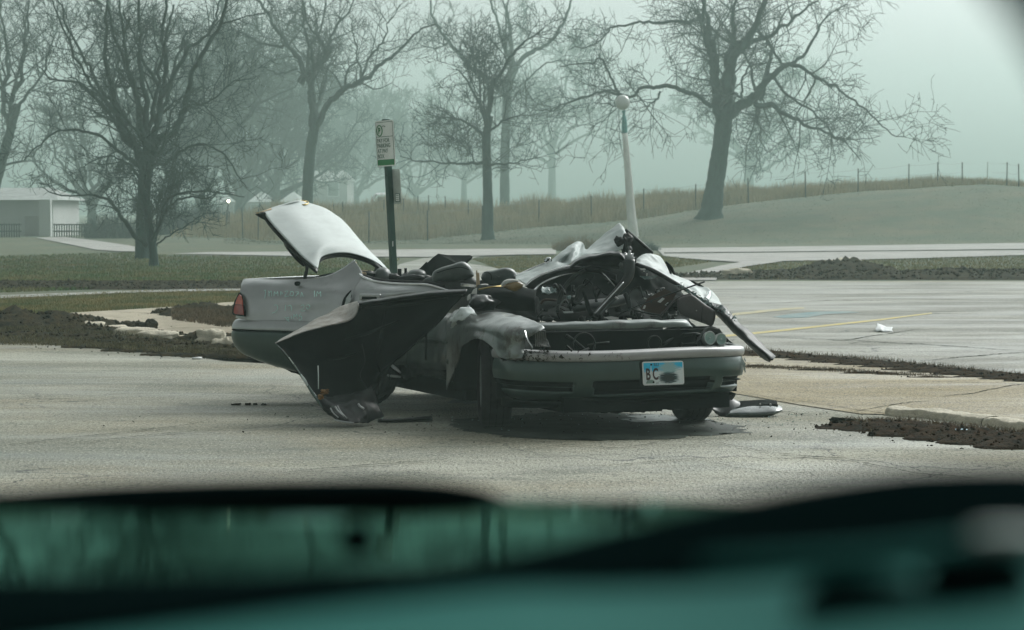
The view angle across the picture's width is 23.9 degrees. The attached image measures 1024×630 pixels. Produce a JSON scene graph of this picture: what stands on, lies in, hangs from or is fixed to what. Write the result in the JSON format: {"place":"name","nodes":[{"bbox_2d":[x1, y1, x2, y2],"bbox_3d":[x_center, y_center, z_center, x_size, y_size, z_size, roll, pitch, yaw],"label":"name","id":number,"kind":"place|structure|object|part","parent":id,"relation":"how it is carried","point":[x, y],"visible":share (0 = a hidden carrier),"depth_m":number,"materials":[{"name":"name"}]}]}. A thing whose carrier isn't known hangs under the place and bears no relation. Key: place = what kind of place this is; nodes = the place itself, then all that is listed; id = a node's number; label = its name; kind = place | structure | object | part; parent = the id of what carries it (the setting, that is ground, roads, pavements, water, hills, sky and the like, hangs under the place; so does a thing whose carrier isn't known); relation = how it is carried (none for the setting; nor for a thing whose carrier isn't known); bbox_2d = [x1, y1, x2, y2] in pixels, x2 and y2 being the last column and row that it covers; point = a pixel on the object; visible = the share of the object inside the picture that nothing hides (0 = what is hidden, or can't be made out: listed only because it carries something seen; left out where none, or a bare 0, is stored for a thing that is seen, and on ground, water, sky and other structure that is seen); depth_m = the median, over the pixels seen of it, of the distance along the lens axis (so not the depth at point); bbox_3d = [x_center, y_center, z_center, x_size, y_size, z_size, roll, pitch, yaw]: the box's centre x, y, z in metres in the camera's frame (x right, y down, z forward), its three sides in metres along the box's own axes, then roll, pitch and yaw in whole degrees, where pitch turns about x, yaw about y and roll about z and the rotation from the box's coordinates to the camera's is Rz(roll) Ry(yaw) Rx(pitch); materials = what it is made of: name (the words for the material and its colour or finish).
{"place":"outdoors","nodes":[
{"label":"outdoors","id":0,"kind":"place"},
{"bbox_2d":[40,237,134,250],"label":"path","id":1,"kind":"structure","parent":0,"point":[94,244],"depth_m":100.29,"materials":[{"name":"grey concrete"}]},
{"bbox_2d":[0,288,240,312],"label":"patchy grass","id":2,"kind":"structure","parent":0,"point":[80,302],"depth_m":39.35,"materials":[{"name":"green plant"}]},
{"bbox_2d":[0,289,240,297],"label":"path","id":3,"kind":"structure","parent":0,"point":[59,294],"depth_m":42.94,"materials":[{"name":"grey concrete"}]},
{"bbox_2d":[174,248,555,256],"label":"path","id":4,"kind":"structure","parent":0,"point":[426,252],"depth_m":82.10,"materials":[{"name":"grey concrete"}]},
{"bbox_2d":[372,193,385,202],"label":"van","id":5,"kind":"object","parent":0,"point":[374,197],"visible":0.2,"depth_m":157.96,"materials":[{"name":"white"}]},
{"bbox_2d":[397,256,524,286],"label":"road","id":6,"kind":"structure","parent":0,"point":[420,263],"depth_m":62.23,"materials":[{"name":"grey asphalt"}]},
{"bbox_2d":[0,281,1023,500],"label":"parking lot","id":7,"kind":"structure","parent":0,"point":[122,391],"depth_m":15.38,"materials":[{"name":"grey asphalt"}]},
{"bbox_2d":[0,329,252,359],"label":"soil heap","id":8,"kind":"object","parent":7,"relation":"on","point":[97,336],"visible":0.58,"depth_m":25.87,"materials":[{"name":"brown soil"}]},
{"bbox_2d":[0,323,241,354],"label":"dead grass","id":9,"kind":"structure","parent":8,"relation":"on","point":[175,349],"depth_m":25.96,"materials":[{"name":"brown plant"}]},
{"bbox_2d":[275,289,466,424],"bbox_3d":[-1.012,0.281,16.904,1.125,0.922,0.903,1,3,30],"label":"torn panel","id":10,"kind":"object","parent":7,"relation":"on","point":[343,359],"visible":1,"depth_m":17.10,"materials":[{"name":"metal"}]},
{"bbox_2d":[375,119,401,273],"bbox_3d":[-1.094,-0.574,21.998,0.164,2.412,0.326,-2,3,-35],"label":"parking sign","id":11,"kind":"object","parent":7,"relation":"on","point":[385,143],"visible":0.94,"depth_m":21.95,"materials":[{"name":"green metal"}]},
{"bbox_2d":[377,416,431,422],"bbox_3d":[-0.754,0.735,16.967,0.413,0.043,0.040,-1,3,-26],"label":"metal strip","id":12,"kind":"object","parent":7,"relation":"on","point":[416,419],"visible":1,"depth_m":16.96,"materials":[{"name":"grey metal"}]},
{"bbox_2d":[232,200,775,426],"bbox_3d":[-0.090,-0.077,18.044,2.589,1.570,4.750,-2,3,-38],"label":"wrecked car","id":13,"kind":"object","parent":7,"relation":"on","point":[493,347],"visible":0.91,"depth_m":17.20,"materials":[{"name":"grey metal"}]},
{"bbox_3d":[-0.906,0.125,17.961,0.841,0.527,0.076,1,3,30],"label":"rear door","id":14,"kind":"part","parent":13,"relation":"part of","materials":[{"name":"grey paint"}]},
{"bbox_3d":[-0.694,0.202,17.714,0.097,0.429,1.535,-1,3,-18],"label":"front door","id":15,"kind":"part","parent":13,"relation":"part of","materials":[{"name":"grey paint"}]},
{"bbox_3d":[0.429,-0.264,17.575,0.688,0.174,0.082,-1,3,-12],"label":"window frame","id":16,"kind":"part","parent":13,"relation":"part of","materials":[{"name":"black metal"}]},
{"bbox_2d":[103,410,915,443],"bbox_3d":[0.649,0.769,16.504,6.943,0.041,2.669,0,3,0],"label":"grit","id":17,"kind":"object","parent":7,"relation":"on","point":[560,419],"visible":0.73,"depth_m":17.07,"materials":[{"name":"gravel"}]},
{"bbox_2d":[0,300,1019,473],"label":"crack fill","id":18,"kind":"object","parent":7,"relation":"on","point":[642,444],"visible":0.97,"depth_m":16.43,"materials":[{"name":"black asphalt"}]},
{"bbox_2d":[449,412,751,440],"bbox_3d":[0.535,0.764,16.668,2.006,0.001,2.124,-2,3,-38],"label":"oil stain","id":19,"kind":"object","parent":7,"relation":"on","point":[615,428],"visible":0.86,"depth_m":16.54,"materials":[{"name":"liquid"}]},
{"bbox_2d":[382,413,823,432],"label":"glass crumbs","id":20,"kind":"object","parent":7,"relation":"on","point":[645,416],"visible":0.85,"depth_m":17.17,"materials":[{"name":"teal"}]},
{"bbox_2d":[620,414,709,421],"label":"puddle","id":21,"kind":"object","parent":7,"relation":"on","point":[652,417],"visible":0.9,"depth_m":17.20,"materials":[{"name":"white liquid"}]},
{"bbox_2d":[712,399,781,416],"bbox_3d":[1.691,0.664,17.479,0.522,0.178,0.250,0,3,0],"label":"broken lamp","id":22,"kind":"object","parent":7,"relation":"on","point":[759,408],"visible":0.88,"depth_m":17.44,"materials":[{"name":"white plastic"}]},
{"bbox_2d":[829,417,855,422],"bbox_3d":[2.312,0.741,16.903,0.200,0.057,0.076,0,3,0],"label":"bark piece","id":23,"kind":"object","parent":7,"relation":"on","point":[834,419],"visible":0.52,"depth_m":16.88,"materials":[{"name":"wood"}]},
{"bbox_2d":[745,362,963,377],"bbox_3d":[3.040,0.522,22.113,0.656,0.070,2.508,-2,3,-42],"label":"weedy joint","id":24,"kind":"object","parent":7,"relation":"on","point":[857,372],"visible":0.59,"depth_m":21.89,"materials":[{"name":"brown plant"}]},
{"bbox_2d":[805,418,1023,449],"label":"heap","id":25,"kind":"object","parent":7,"relation":"on","point":[987,437],"visible":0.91,"depth_m":15.79,"materials":[{"name":"brown soil"}]},
{"bbox_2d":[885,406,991,424],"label":"kerb","id":26,"kind":"structure","parent":7,"relation":"on","point":[967,417],"depth_m":17.20,"materials":[{"name":"concrete"}]},
{"bbox_2d":[982,416,1023,430],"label":"kerb","id":27,"kind":"structure","parent":7,"relation":"on","point":[999,421],"depth_m":16.54,"materials":[{"name":"concrete"}]},
{"bbox_2d":[0,184,1023,311],"bbox_3d":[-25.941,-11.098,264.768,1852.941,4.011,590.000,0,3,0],"label":"ground","id":28,"kind":"structure","parent":0,"point":[995,204],"depth_m":111.67,"materials":[{"name":"green plant"}]},
{"bbox_2d":[0,223,21,237],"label":"picket fence","id":29,"kind":"object","parent":28,"relation":"on","point":[11,231],"visible":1,"depth_m":126.92,"materials":[{"name":"wood"}]},
{"bbox_2d":[0,188,84,236],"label":"house","id":30,"kind":"structure","parent":28,"relation":"on","point":[38,212],"depth_m":131.90,"materials":[{"name":"grey paint"}]},
{"bbox_2d":[25,216,38,234],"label":"door","id":31,"kind":"structure","parent":30,"relation":"in","point":[31,222],"depth_m":131.84,"materials":[{"name":"grey"}]},
{"bbox_2d":[0,0,99,186],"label":"bare tree","id":32,"kind":"object","parent":28,"relation":"on","point":[11,119],"visible":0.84,"depth_m":127.79,"materials":[{"name":"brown plant"}]},
{"bbox_2d":[53,223,91,237],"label":"picket fence","id":33,"kind":"object","parent":28,"relation":"on","point":[61,231],"visible":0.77,"depth_m":126.92,"materials":[{"name":"wood"}]},
{"bbox_2d":[0,61,167,225],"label":"bare tree","id":34,"kind":"object","parent":28,"relation":"on","point":[67,146],"visible":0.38,"depth_m":187.41,"materials":[{"name":"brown plant"}]},
{"bbox_2d":[0,304,171,334],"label":"soil heap","id":35,"kind":"object","parent":28,"relation":"on","point":[15,315],"visible":0.66,"depth_m":29.88,"materials":[{"name":"brown soil"}]},
{"bbox_2d":[76,206,135,237],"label":"hedge","id":36,"kind":"object","parent":28,"relation":"on","point":[104,230],"visible":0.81,"depth_m":123.58,"materials":[{"name":"green plant"}]},
{"bbox_2d":[0,278,241,289],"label":"soil verge","id":37,"kind":"structure","parent":28,"relation":"on","point":[133,284],"depth_m":46.11,"materials":[{"name":"brown soil"}]},
{"bbox_2d":[30,60,243,266],"bbox_3d":[-9.679,-3.901,63.282,5.639,5.530,5.113,0,3,0],"label":"bare tree","id":38,"kind":"object","parent":28,"relation":"on","point":[147,211],"visible":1,"depth_m":63.18,"materials":[{"name":"brown plant"}]},
{"bbox_2d":[0,0,297,258],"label":"bare tree","id":39,"kind":"object","parent":28,"relation":"on","point":[186,46],"visible":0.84,"depth_m":72.48,"materials":[{"name":"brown plant"}]},
{"bbox_2d":[72,302,233,335],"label":"slab","id":40,"kind":"structure","parent":28,"relation":"on","point":[164,322],"depth_m":32.80,"materials":[{"name":"beige concrete"}]},
{"bbox_2d":[85,321,104,326],"bbox_3d":[-5.248,0.142,30.246,0.400,0.139,0.261,0,3,0],"label":"stone","id":41,"kind":"object","parent":40,"relation":"on","point":[99,322],"visible":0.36,"depth_m":30.20,"materials":[{"name":"concrete"}]},
{"bbox_2d":[108,325,127,327],"bbox_3d":[-4.831,0.182,29.464,0.449,0.123,0.324,0,3,0],"label":"stone","id":42,"kind":"object","parent":40,"relation":"on","point":[118,326],"visible":0.24,"depth_m":29.44,"materials":[{"name":"concrete"}]},
{"bbox_2d":[112,327,157,335],"bbox_3d":[-4.456,0.215,28.628,0.550,0.147,0.384,0,3,0],"label":"stone","id":43,"kind":"object","parent":40,"relation":"on","point":[134,330],"visible":0.39,"depth_m":28.49,"materials":[{"name":"concrete"}]},
{"bbox_2d":[135,318,157,328],"bbox_3d":[-4.366,0.165,28.894,0.279,0.249,0.227,0,3,0],"label":"soil clod","id":44,"kind":"object","parent":40,"relation":"on","point":[151,323],"visible":0.5,"depth_m":28.84,"materials":[{"name":"soil"}]},
{"bbox_2d":[137,330,178,338],"bbox_3d":[-4.102,0.243,27.926,0.524,0.144,0.355,0,3,0],"label":"stone","id":45,"kind":"object","parent":40,"relation":"on","point":[168,334],"visible":0.48,"depth_m":27.80,"materials":[{"name":"concrete"}]},
{"bbox_2d":[117,320,231,340],"bbox_3d":[-4.214,0.177,28.944,1.259,0.156,4.066,-1,3,-30],"label":"soil heap","id":46,"kind":"object","parent":40,"relation":"on","point":[190,336],"visible":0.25,"depth_m":27.58,"materials":[{"name":"brown soil"}]},
{"bbox_2d":[147,301,233,318],"bbox_3d":[-3.987,-0.050,33.233,2.188,0.236,4.026,-2,3,-42],"label":"soil heap","id":47,"kind":"object","parent":40,"relation":"on","point":[163,312],"visible":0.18,"depth_m":33.80,"materials":[{"name":"brown soil"}]},
{"bbox_2d":[170,304,238,326],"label":"dead grass","id":48,"kind":"structure","parent":47,"relation":"on","point":[213,316],"depth_m":30.32,"materials":[{"name":"brown plant"}]},
{"bbox_2d":[32,0,308,229],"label":"bare tree","id":49,"kind":"object","parent":28,"relation":"on","point":[255,104],"visible":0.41,"depth_m":168.35,"materials":[{"name":"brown plant"}]},
{"bbox_2d":[153,195,232,234],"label":"hedge","id":50,"kind":"object","parent":28,"relation":"on","point":[179,224],"visible":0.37,"depth_m":137.46,"materials":[{"name":"green plant"}]},
{"bbox_2d":[100,0,294,210],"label":"bare tree","id":51,"kind":"object","parent":28,"relation":"on","point":[203,179],"visible":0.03,"depth_m":238.54,"materials":[{"name":"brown plant"}]},
{"bbox_2d":[0,251,398,292],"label":"lawn grass","id":52,"kind":"structure","parent":28,"relation":"on","point":[75,273],"depth_m":60.54,"materials":[{"name":"green plant"}]},
{"bbox_2d":[195,328,225,341],"bbox_3d":[-3.333,0.284,26.778,0.378,0.279,0.266,0,3,0],"label":"stone","id":53,"kind":"object","parent":28,"relation":"on","point":[208,334],"visible":0.49,"depth_m":26.69,"materials":[{"name":"concrete"}]},
{"bbox_2d":[211,336,232,344],"bbox_3d":[-3.017,0.335,25.421,0.317,0.224,0.208,0,3,0],"label":"stone","id":54,"kind":"object","parent":28,"relation":"on","point":[227,340],"visible":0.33,"depth_m":25.36,"materials":[{"name":"concrete"}]},
{"bbox_2d":[227,199,229,218],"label":"yard light","id":55,"kind":"object","parent":28,"relation":"on","point":[228,200],"visible":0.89,"depth_m":132.35,"materials":[{"name":"metal"}]},
{"bbox_2d":[162,7,343,215],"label":"bare tree","id":56,"kind":"object","parent":28,"relation":"on","point":[249,182],"visible":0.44,"depth_m":223.35,"materials":[{"name":"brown plant"}]},
{"bbox_2d":[216,192,301,214],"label":"house","id":57,"kind":"structure","parent":28,"relation":"on","point":[253,202],"depth_m":289.72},
{"bbox_2d":[250,204,259,210],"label":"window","id":58,"kind":"structure","parent":57,"relation":"in","point":[251,205],"depth_m":289.65,"materials":[{"name":"grey"}]},
{"bbox_2d":[167,14,407,207],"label":"bare tree","id":59,"kind":"object","parent":28,"relation":"on","point":[285,192],"visible":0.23,"depth_m":236.03,"materials":[{"name":"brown plant"}]},
{"bbox_2d":[230,51,397,193],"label":"bare tree","id":60,"kind":"object","parent":28,"relation":"on","point":[329,139],"visible":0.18,"depth_m":368.60,"materials":[{"name":"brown plant"}]},
{"bbox_2d":[296,171,355,207],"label":"house","id":61,"kind":"structure","parent":28,"relation":"on","point":[344,192],"depth_m":329.61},
{"bbox_2d":[327,181,338,196],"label":"window","id":62,"kind":"structure","parent":61,"relation":"in","point":[334,193],"depth_m":329.50,"materials":[{"name":"grey glass"}]},
{"bbox_2d":[200,0,459,203],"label":"bare tree","id":63,"kind":"object","parent":28,"relation":"on","point":[309,76],"visible":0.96,"depth_m":129.90,"materials":[{"name":"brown plant"}]},
{"bbox_2d":[273,95,403,189],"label":"bare tree","id":64,"kind":"object","parent":28,"relation":"on","point":[358,153],"visible":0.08,"depth_m":396.65,"materials":[{"name":"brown plant"}]},
{"bbox_2d":[297,57,446,205],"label":"bare tree","id":65,"kind":"object","parent":28,"relation":"on","point":[359,189],"visible":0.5,"depth_m":348.38,"materials":[{"name":"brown plant"}]},
{"bbox_2d":[343,67,454,178],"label":"bare tree","id":66,"kind":"object","parent":28,"relation":"on","point":[410,110],"visible":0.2,"depth_m":429.15,"materials":[{"name":"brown plant"}]},
{"bbox_2d":[333,195,468,217],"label":"wire fence","id":67,"kind":"object","parent":28,"relation":"on","point":[417,197],"visible":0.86,"depth_m":137.83,"materials":[{"name":"metal"}]},
{"bbox_2d":[353,65,483,203],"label":"bare tree","id":68,"kind":"object","parent":28,"relation":"on","point":[417,191],"visible":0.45,"depth_m":367.76,"materials":[{"name":"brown plant"}]},
{"bbox_2d":[395,90,532,204],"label":"bare tree","id":69,"kind":"object","parent":28,"relation":"on","point":[465,182],"visible":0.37,"depth_m":379.08,"materials":[{"name":"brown plant"}]},
{"bbox_2d":[371,0,570,239],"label":"bare tree","id":70,"kind":"object","parent":28,"relation":"on","point":[486,166],"visible":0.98,"depth_m":111.61,"materials":[{"name":"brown plant"}]},
{"bbox_2d":[384,0,619,206],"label":"bare tree","id":71,"kind":"object","parent":28,"relation":"on","point":[504,186],"visible":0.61,"depth_m":199.15,"materials":[{"name":"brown plant"}]},
{"bbox_2d":[458,0,646,199],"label":"bare tree","id":72,"kind":"object","parent":28,"relation":"on","point":[573,52],"visible":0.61,"depth_m":398.78,"materials":[{"name":"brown plant"}]},
{"bbox_2d":[548,235,596,250],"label":"weeds","id":73,"kind":"object","parent":28,"relation":"on","point":[562,246],"visible":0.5,"depth_m":87.65,"materials":[{"name":"green plant"}]},
{"bbox_2d":[171,173,1023,241],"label":"tall grass","id":74,"kind":"structure","parent":28,"relation":"on","point":[558,214],"depth_m":130.54,"materials":[{"name":"plant"}]},
{"bbox_2d":[226,162,1018,242],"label":"wire fence","id":75,"kind":"object","parent":28,"relation":"on","point":[1006,172],"visible":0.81,"depth_m":125.04,"materials":[{"name":"metal"}]},
{"bbox_2d":[616,95,638,236],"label":"lamp post","id":76,"kind":"object","parent":28,"relation":"on","point":[622,102],"visible":0.95,"depth_m":109.18,"materials":[{"name":"metal"}]},
{"bbox_2d":[642,237,660,250],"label":"weeds","id":77,"kind":"object","parent":28,"relation":"on","point":[654,248],"visible":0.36,"depth_m":87.74,"materials":[{"name":"green plant"}]},
{"bbox_2d":[475,0,959,219],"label":"bare tree","id":78,"kind":"object","parent":28,"relation":"on","point":[726,109],"visible":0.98,"depth_m":117.42,"materials":[{"name":"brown plant"}]},
{"bbox_2d":[720,268,752,274],"bbox_3d":[4.906,-0.912,53.062,0.772,0.259,0.439,0,3,0],"label":"stone","id":79,"kind":"object","parent":28,"relation":"on","point":[735,271],"visible":0.55,"depth_m":52.93,"materials":[{"name":"stone"}]},
{"bbox_2d":[661,39,836,186],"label":"bare tree","id":80,"kind":"object","parent":28,"relation":"on","point":[738,149],"visible":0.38,"depth_m":416.90,"materials":[{"name":"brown plant"}]},
{"bbox_2d":[672,255,1023,279],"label":"soil verge","id":81,"kind":"structure","parent":28,"relation":"on","point":[851,268],"depth_m":52.75,"materials":[{"name":"brown soil"}]},
{"bbox_2d":[0,0,1023,629],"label":"car door","id":82,"kind":"object","parent":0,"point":[928,548],"visible":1,"depth_m":0.55,"materials":[{"name":"teal"}]},
{"bbox_3d":[0.010,0.075,0.466,0.350,0.056,0.125,0,3,0],"label":"door panel","id":83,"kind":"part","parent":82,"relation":"part of","materials":[{"name":"teal paint"}]},
{"bbox_3d":[0.100,-0.015,0.384,0.032,0.109,0.101,1,3,30],"label":"window frame","id":84,"kind":"part","parent":82,"relation":"part of","materials":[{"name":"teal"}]},
{"bbox_2d":[0,0,1023,214],"label":"sky","id":85,"kind":"structure","parent":0,"point":[973,50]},
{"bbox_2d":[683,261,778,279],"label":"path","id":86,"kind":"structure","parent":0,"point":[729,266],"depth_m":61.10,"materials":[{"name":"grey concrete"}]},
{"bbox_2d":[473,254,1023,279],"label":"patchy grass","id":87,"kind":"structure","parent":0,"point":[518,266],"depth_m":67.06,"materials":[{"name":"green plant"}]},
{"bbox_2d":[658,243,1023,261],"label":"road","id":88,"kind":"structure","parent":0,"point":[862,252],"depth_m":81.99,"materials":[{"name":"grey asphalt"}]},
{"bbox_2d":[664,249,1023,252],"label":"road joint","id":89,"kind":"object","parent":88,"relation":"on","point":[844,251],"visible":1,"depth_m":83.55,"materials":[{"name":"concrete"}]},
{"bbox_2d":[663,282,1023,372],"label":"road","id":90,"kind":"structure","parent":0,"point":[982,317],"depth_m":32.59,"materials":[{"name":"grey asphalt"}]},
{"bbox_2d":[715,307,803,317],"bbox_3d":[3.426,-0.032,34.606,0.374,0.001,4.358,1,3,27],"label":"line marking","id":91,"kind":"object","parent":90,"relation":"on","point":[750,312],"visible":0.79,"depth_m":35.02,"materials":[{"name":"yellow paint"}]},
{"bbox_2d":[774,311,857,317],"bbox_3d":[4.218,-0.009,34.081,0.667,0.001,2.474,2,3,31],"label":"faded marking","id":92,"kind":"object","parent":90,"relation":"on","point":[805,314],"visible":1,"depth_m":34.03,"materials":[{"name":"yellow paint"}]},
{"bbox_2d":[726,312,931,336],"bbox_3d":[4.253,0.111,31.359,0.260,0.001,7.606,1,3,30],"label":"line marking","id":93,"kind":"object","parent":90,"relation":"on","point":[828,325],"visible":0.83,"depth_m":30.84,"materials":[{"name":"yellow paint"}]},
{"bbox_2d":[876,323,893,331],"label":"paper litter","id":94,"kind":"object","parent":90,"relation":"on","point":[883,328],"visible":1,"depth_m":29.34,"materials":[{"name":"white paper"}]},
{"bbox_2d":[732,356,1023,422],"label":"pavement","id":95,"kind":"structure","parent":0,"point":[836,389],"depth_m":19.86,"materials":[{"name":"concrete"}]},
{"bbox_2d":[742,349,1023,381],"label":"weedy edge","id":96,"kind":"object","parent":95,"relation":"on","point":[1009,376],"visible":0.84,"depth_m":22.74,"materials":[{"name":"brown plant"}]},
{"bbox_2d":[745,346,1022,375],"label":"dead grass","id":97,"kind":"structure","parent":96,"relation":"on","point":[897,360],"depth_m":23.59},
{"bbox_2d":[840,415,1023,440],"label":"dead grass","id":98,"kind":"structure","parent":0,"point":[858,419],"depth_m":16.73,"materials":[{"name":"brown plant"}]}
]}

